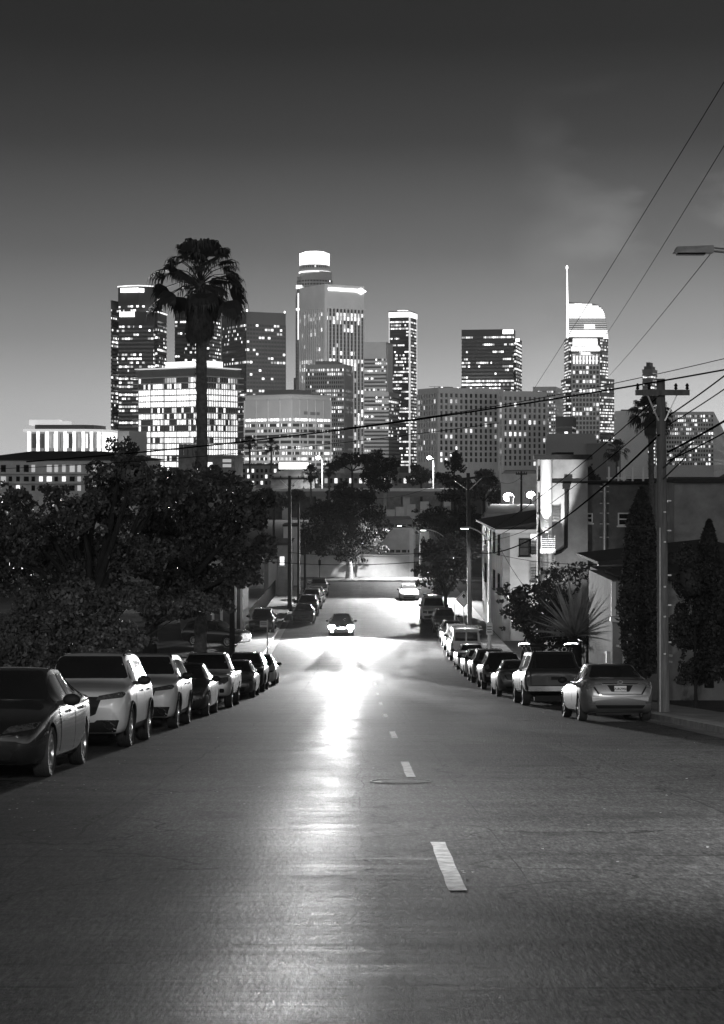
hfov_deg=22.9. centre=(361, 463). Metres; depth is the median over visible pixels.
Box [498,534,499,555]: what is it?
window
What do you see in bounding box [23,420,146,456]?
concert hall
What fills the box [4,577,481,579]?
pavement
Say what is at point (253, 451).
overhead wire
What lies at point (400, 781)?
manhole cover
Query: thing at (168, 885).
road
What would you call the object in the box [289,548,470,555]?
overhead wire
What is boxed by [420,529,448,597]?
street lamp
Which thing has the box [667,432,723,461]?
overhead wire
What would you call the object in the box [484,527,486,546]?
window
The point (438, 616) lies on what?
car
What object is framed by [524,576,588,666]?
agave plant
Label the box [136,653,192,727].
car
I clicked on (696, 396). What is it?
overhead wire
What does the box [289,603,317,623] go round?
parked sedan
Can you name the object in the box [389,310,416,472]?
office tower
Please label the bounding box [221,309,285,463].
office tower
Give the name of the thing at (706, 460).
office building
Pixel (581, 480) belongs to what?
overhead wire
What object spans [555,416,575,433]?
office building
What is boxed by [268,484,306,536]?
tree
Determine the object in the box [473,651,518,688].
car
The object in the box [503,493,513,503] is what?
floodlight
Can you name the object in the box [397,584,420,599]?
parked sedan
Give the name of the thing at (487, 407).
overhead wire
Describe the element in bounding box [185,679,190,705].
door
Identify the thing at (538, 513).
window
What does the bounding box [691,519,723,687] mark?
cypress tree
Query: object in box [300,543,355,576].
boundary wall
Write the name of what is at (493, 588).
window
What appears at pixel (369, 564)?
overhead wire
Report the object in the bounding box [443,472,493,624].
utility pole
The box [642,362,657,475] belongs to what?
office tower
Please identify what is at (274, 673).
parked sedan
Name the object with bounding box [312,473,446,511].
apartment building
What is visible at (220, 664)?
parked pickup
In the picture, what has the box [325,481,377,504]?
tree
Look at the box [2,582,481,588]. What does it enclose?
cross street
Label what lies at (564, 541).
apartment block
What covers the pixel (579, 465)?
overhead wire
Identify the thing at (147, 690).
door
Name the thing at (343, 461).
tree
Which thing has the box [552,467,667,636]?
apartment block
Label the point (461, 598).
road sign
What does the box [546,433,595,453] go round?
civic hall
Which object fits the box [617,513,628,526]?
window
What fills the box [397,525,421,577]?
street lamp
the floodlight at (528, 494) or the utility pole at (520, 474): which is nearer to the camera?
the utility pole at (520, 474)
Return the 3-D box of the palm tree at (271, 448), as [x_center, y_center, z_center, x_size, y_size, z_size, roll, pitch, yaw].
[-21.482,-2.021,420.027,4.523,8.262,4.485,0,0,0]
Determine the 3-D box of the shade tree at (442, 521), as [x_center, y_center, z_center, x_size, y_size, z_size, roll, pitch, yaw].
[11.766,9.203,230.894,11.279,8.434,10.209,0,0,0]
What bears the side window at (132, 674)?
in the car at (116, 688)
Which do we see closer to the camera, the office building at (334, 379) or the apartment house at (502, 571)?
the apartment house at (502, 571)
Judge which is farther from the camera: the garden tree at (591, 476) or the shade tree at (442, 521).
the shade tree at (442, 521)
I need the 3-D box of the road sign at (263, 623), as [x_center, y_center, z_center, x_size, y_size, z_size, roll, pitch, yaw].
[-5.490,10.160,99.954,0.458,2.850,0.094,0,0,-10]
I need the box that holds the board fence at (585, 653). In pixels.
[526,634,588,668]
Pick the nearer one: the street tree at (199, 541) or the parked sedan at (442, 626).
the street tree at (199, 541)
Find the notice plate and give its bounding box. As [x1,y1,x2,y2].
[486,623,492,634]
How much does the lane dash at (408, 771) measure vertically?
0.382 m
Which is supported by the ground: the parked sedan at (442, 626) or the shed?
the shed
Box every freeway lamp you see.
[316,456,322,487]
[427,456,433,487]
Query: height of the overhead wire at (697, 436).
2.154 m
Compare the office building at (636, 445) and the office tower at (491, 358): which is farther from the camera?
the office tower at (491, 358)
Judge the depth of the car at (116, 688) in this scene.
32.56 m
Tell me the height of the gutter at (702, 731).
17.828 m
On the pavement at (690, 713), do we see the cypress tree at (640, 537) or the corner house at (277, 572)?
the cypress tree at (640, 537)
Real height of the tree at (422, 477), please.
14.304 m
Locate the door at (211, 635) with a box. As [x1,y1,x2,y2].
[206,630,218,639]
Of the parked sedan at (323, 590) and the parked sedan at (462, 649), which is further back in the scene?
the parked sedan at (323, 590)
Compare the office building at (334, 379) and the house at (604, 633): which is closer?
the house at (604, 633)
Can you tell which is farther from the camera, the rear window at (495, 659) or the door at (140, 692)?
the rear window at (495, 659)
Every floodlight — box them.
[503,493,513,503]
[525,491,535,502]
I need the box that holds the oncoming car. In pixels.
[326,613,356,635]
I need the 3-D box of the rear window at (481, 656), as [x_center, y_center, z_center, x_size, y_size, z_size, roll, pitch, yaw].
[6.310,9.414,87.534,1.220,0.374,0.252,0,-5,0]
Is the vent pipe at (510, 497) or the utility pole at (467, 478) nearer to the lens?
the utility pole at (467, 478)
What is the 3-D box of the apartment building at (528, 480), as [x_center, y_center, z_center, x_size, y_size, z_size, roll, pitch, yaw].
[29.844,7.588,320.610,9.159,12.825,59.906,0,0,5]
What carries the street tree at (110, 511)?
on the ground
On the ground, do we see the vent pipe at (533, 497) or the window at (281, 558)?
the vent pipe at (533, 497)
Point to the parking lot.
(170, 640)
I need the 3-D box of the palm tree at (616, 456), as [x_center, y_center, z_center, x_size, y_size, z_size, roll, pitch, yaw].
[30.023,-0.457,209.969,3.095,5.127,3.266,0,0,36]
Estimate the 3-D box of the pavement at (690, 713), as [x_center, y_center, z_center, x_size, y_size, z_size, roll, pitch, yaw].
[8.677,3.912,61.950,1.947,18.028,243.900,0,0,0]
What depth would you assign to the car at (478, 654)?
87.93 m
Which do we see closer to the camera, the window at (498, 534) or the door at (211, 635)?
the door at (211, 635)
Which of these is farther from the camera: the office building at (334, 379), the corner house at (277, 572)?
the office building at (334, 379)
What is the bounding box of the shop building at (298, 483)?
[270,469,315,518]
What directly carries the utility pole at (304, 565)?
on the road
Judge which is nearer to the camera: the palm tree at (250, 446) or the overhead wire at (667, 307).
the overhead wire at (667, 307)
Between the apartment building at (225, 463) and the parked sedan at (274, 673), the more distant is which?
the apartment building at (225, 463)
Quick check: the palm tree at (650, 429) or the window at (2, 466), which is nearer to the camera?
the palm tree at (650, 429)
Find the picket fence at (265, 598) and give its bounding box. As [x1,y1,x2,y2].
[249,580,275,618]
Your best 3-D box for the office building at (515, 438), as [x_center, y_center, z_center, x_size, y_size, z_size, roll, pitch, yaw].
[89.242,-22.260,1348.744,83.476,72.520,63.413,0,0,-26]
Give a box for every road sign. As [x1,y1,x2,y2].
[260,620,267,653]
[456,591,466,623]
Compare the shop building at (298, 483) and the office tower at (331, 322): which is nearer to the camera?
the shop building at (298, 483)
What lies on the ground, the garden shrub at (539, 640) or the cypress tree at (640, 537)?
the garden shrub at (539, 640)
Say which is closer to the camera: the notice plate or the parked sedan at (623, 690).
the parked sedan at (623, 690)
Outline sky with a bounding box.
[0,0,723,454]
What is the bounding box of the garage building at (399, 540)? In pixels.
[308,516,413,576]
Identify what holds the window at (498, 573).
in the apartment house at (502, 571)
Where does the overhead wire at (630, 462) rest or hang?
attached to the utility pole at (663, 695)
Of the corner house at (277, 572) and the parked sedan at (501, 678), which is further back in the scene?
the corner house at (277, 572)
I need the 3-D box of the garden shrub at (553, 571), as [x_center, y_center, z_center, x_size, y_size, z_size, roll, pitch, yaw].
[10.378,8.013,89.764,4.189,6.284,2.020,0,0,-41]
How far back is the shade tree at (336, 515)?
199.37 m
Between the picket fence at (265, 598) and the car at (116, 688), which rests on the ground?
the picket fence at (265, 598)
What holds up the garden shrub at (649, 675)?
on the pavement at (690, 713)
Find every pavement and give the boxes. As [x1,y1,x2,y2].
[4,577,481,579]
[235,588,296,651]
[443,588,723,725]
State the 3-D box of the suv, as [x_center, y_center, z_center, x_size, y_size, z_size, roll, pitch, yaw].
[6.330,7.151,61.469,2.400,2.226,5.611,0,-6,0]
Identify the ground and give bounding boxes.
[0,474,723,711]
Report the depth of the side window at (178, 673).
41.89 m
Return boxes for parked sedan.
[0,667,89,776]
[183,663,220,715]
[231,660,262,697]
[263,654,281,684]
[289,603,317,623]
[303,585,327,602]
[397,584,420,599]
[435,620,466,641]
[450,643,482,669]
[457,649,474,676]
[487,660,521,695]
[558,663,652,720]
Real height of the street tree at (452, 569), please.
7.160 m
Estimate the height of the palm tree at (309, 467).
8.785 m
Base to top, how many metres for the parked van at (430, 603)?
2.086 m
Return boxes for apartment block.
[534,452,592,640]
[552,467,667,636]
[626,477,723,542]
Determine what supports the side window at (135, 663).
in the car at (116, 688)
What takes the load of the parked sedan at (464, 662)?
on the road
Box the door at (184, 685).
[181,679,186,706]
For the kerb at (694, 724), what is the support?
on the ground
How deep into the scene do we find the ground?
210.28 m
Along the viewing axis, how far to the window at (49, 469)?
300.82 m
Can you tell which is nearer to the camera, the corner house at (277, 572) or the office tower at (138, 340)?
the corner house at (277, 572)
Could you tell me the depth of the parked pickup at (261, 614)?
130.28 m
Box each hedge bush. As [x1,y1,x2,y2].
[0,573,221,667]
[0,633,48,666]
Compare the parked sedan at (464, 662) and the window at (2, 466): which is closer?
the parked sedan at (464, 662)
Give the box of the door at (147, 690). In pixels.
[143,684,150,717]
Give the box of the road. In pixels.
[0,589,723,1023]
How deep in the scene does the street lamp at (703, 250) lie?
30.90 m
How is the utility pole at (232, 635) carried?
on the road
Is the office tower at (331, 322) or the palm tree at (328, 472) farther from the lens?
the office tower at (331, 322)
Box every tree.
[0,435,199,644]
[126,460,278,652]
[146,238,249,652]
[240,436,257,472]
[263,439,279,472]
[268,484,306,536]
[300,464,320,511]
[300,493,393,578]
[321,463,335,499]
[324,452,369,486]
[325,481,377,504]
[359,448,400,515]
[398,464,440,500]
[410,531,478,607]
[411,503,483,554]
[434,449,476,509]
[456,468,500,512]
[588,464,600,479]
[603,439,630,479]
[615,485,656,678]
[626,395,674,522]
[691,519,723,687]
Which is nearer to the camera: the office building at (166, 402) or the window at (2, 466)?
the window at (2, 466)
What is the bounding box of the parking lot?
[0,614,248,656]
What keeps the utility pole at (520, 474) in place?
on the ground
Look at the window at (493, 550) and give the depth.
131.96 m
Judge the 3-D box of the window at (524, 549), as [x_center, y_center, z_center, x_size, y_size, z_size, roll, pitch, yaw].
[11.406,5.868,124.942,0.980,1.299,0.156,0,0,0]
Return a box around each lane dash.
[389,731,397,737]
[401,762,415,776]
[431,842,466,889]
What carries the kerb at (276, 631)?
on the ground
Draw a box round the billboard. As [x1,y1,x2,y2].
[278,462,308,469]
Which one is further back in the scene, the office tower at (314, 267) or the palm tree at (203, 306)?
the office tower at (314, 267)
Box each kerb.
[11,580,481,581]
[262,588,300,653]
[443,597,723,733]
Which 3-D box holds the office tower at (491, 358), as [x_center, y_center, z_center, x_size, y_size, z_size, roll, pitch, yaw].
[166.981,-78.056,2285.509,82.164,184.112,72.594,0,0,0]
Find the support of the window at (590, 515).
in the apartment block at (610, 504)
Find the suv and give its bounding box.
[508,639,582,704]
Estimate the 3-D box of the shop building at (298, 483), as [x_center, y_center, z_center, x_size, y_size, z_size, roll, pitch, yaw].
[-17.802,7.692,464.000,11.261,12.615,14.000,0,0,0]
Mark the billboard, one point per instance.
(291, 465)
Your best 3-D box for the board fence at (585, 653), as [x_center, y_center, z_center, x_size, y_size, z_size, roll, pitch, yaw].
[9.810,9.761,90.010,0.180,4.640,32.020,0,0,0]
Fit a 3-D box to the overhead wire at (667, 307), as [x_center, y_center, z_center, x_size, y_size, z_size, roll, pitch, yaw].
[12.188,-5.452,78.500,0.019,0.203,67.329,0,0,6]
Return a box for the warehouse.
[586,443,620,479]
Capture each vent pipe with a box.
[508,495,513,503]
[531,495,535,505]
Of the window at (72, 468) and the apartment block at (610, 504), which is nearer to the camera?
the apartment block at (610, 504)
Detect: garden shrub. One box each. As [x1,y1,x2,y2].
[495,575,568,659]
[520,626,588,650]
[534,561,601,640]
[632,604,656,677]
[668,541,723,707]
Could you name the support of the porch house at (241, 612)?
on the ground
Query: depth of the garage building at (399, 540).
206.00 m
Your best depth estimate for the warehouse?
902.11 m
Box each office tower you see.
[111,285,166,430]
[175,311,220,361]
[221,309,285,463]
[294,251,332,389]
[299,284,366,472]
[364,342,399,472]
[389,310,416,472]
[461,329,521,390]
[561,266,613,442]
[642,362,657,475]
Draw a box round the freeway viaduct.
[247,488,499,518]
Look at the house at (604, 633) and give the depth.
68.34 m
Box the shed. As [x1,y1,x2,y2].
[282,523,300,584]
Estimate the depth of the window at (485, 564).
141.20 m
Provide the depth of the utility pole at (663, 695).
47.87 m
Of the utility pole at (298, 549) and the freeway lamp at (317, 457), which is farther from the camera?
the freeway lamp at (317, 457)
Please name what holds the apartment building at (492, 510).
on the ground
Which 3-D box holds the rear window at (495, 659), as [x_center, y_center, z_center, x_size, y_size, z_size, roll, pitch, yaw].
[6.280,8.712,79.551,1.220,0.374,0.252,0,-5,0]
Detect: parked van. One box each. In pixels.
[418,593,448,622]
[443,625,481,660]
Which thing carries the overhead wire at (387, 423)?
attached to the utility pole at (663, 695)
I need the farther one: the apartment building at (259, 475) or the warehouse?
the warehouse
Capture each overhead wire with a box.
[0,423,497,468]
[26,369,723,461]
[214,358,723,439]
[269,557,470,564]
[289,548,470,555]
[309,477,447,498]
[472,434,659,553]
[474,395,659,537]
[474,416,659,544]
[475,547,611,564]
[535,82,723,386]
[605,146,723,335]
[609,254,709,375]
[667,389,723,425]
[667,420,723,452]
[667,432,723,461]
[668,375,723,416]
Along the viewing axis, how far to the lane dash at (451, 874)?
13.42 m
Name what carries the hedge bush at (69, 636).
on the pavement
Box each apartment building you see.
[0,451,162,545]
[176,444,244,522]
[243,464,281,515]
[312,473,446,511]
[481,504,535,573]
[501,470,535,503]
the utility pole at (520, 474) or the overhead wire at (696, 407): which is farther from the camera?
the utility pole at (520, 474)
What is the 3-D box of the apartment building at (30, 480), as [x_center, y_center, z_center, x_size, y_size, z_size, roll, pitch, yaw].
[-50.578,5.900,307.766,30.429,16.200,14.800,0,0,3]
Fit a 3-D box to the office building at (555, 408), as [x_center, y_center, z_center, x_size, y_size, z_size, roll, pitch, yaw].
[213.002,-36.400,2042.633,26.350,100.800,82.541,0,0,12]
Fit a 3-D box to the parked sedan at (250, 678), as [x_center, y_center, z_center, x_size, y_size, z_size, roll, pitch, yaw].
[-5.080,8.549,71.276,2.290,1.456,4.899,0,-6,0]
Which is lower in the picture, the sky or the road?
the road
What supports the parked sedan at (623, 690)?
on the road
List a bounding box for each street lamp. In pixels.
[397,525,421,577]
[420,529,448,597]
[460,527,491,647]
[673,245,723,255]
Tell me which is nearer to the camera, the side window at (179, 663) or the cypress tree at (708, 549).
the side window at (179, 663)
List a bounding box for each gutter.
[265,589,303,653]
[432,590,723,738]
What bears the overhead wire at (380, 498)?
attached to the utility pole at (467, 478)
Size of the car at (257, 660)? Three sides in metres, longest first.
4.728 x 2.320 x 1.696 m
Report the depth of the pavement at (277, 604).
129.01 m
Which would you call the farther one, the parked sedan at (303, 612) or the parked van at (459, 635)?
the parked sedan at (303, 612)
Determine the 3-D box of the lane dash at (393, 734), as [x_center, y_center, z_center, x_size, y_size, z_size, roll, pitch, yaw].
[0.649,5.599,36.950,0.132,0.360,3.300,0,0,0]
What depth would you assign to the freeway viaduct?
450.00 m
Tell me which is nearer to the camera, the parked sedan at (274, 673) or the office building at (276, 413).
the parked sedan at (274, 673)
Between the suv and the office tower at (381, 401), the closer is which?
the suv
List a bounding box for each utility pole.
[229,587,234,656]
[272,476,307,608]
[297,503,299,601]
[304,542,305,589]
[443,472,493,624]
[516,471,526,511]
[635,379,693,711]
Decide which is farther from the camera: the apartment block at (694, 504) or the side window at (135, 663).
the apartment block at (694, 504)
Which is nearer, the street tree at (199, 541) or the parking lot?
the street tree at (199, 541)
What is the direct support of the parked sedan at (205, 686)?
on the road
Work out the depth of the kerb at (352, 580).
197.00 m
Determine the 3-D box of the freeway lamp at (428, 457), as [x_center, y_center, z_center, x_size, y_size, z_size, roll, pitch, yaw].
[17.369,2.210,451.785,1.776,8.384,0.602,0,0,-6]
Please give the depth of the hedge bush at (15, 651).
36.33 m
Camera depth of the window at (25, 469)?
301.04 m
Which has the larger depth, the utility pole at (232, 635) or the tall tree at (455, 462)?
the tall tree at (455, 462)
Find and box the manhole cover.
[370,779,431,782]
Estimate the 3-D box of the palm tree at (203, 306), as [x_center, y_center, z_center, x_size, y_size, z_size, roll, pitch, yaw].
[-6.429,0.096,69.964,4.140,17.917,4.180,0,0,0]
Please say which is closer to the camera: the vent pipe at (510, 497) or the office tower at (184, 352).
the vent pipe at (510, 497)
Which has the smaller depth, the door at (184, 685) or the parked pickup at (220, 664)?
the door at (184, 685)
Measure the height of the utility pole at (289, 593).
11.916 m
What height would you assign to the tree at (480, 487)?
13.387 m
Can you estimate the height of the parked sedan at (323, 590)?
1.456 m
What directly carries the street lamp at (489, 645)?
on the pavement at (690, 713)
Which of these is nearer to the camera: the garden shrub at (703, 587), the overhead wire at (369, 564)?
the garden shrub at (703, 587)
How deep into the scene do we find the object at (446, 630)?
117.12 m
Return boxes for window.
[1,465,5,471]
[24,465,28,471]
[47,465,51,471]
[70,465,74,471]
[127,660,137,682]
[131,659,143,677]
[173,660,181,677]
[176,659,184,673]
[207,623,217,629]
[279,556,285,566]
[478,652,485,659]
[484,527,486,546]
[484,563,486,581]
[488,529,490,548]
[489,655,515,663]
[492,532,494,551]
[492,569,494,589]
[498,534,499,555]
[498,573,499,594]
[518,539,530,556]
[537,495,539,514]
[588,513,593,523]
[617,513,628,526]
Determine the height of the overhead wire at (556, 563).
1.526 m
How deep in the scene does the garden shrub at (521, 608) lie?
95.35 m
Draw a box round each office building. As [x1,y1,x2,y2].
[132,361,243,477]
[242,390,332,472]
[305,361,352,472]
[416,386,547,482]
[533,387,562,433]
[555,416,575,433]
[614,409,647,479]
[655,412,723,476]
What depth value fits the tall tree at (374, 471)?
367.88 m
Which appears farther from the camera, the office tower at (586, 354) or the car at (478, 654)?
the office tower at (586, 354)
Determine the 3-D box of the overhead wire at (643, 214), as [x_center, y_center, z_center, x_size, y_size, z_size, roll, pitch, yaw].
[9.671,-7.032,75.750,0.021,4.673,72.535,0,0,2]
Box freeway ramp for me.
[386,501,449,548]
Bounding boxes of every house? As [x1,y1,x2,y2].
[180,566,247,629]
[264,538,294,594]
[476,510,535,640]
[576,539,723,699]
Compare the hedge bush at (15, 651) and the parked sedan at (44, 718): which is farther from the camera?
the hedge bush at (15, 651)
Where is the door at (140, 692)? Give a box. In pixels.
[135,685,144,720]
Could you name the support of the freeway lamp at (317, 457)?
on the freeway viaduct
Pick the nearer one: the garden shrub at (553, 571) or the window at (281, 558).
the garden shrub at (553, 571)
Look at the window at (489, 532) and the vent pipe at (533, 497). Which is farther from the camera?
the vent pipe at (533, 497)
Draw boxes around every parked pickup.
[185,652,241,706]
[246,608,277,631]

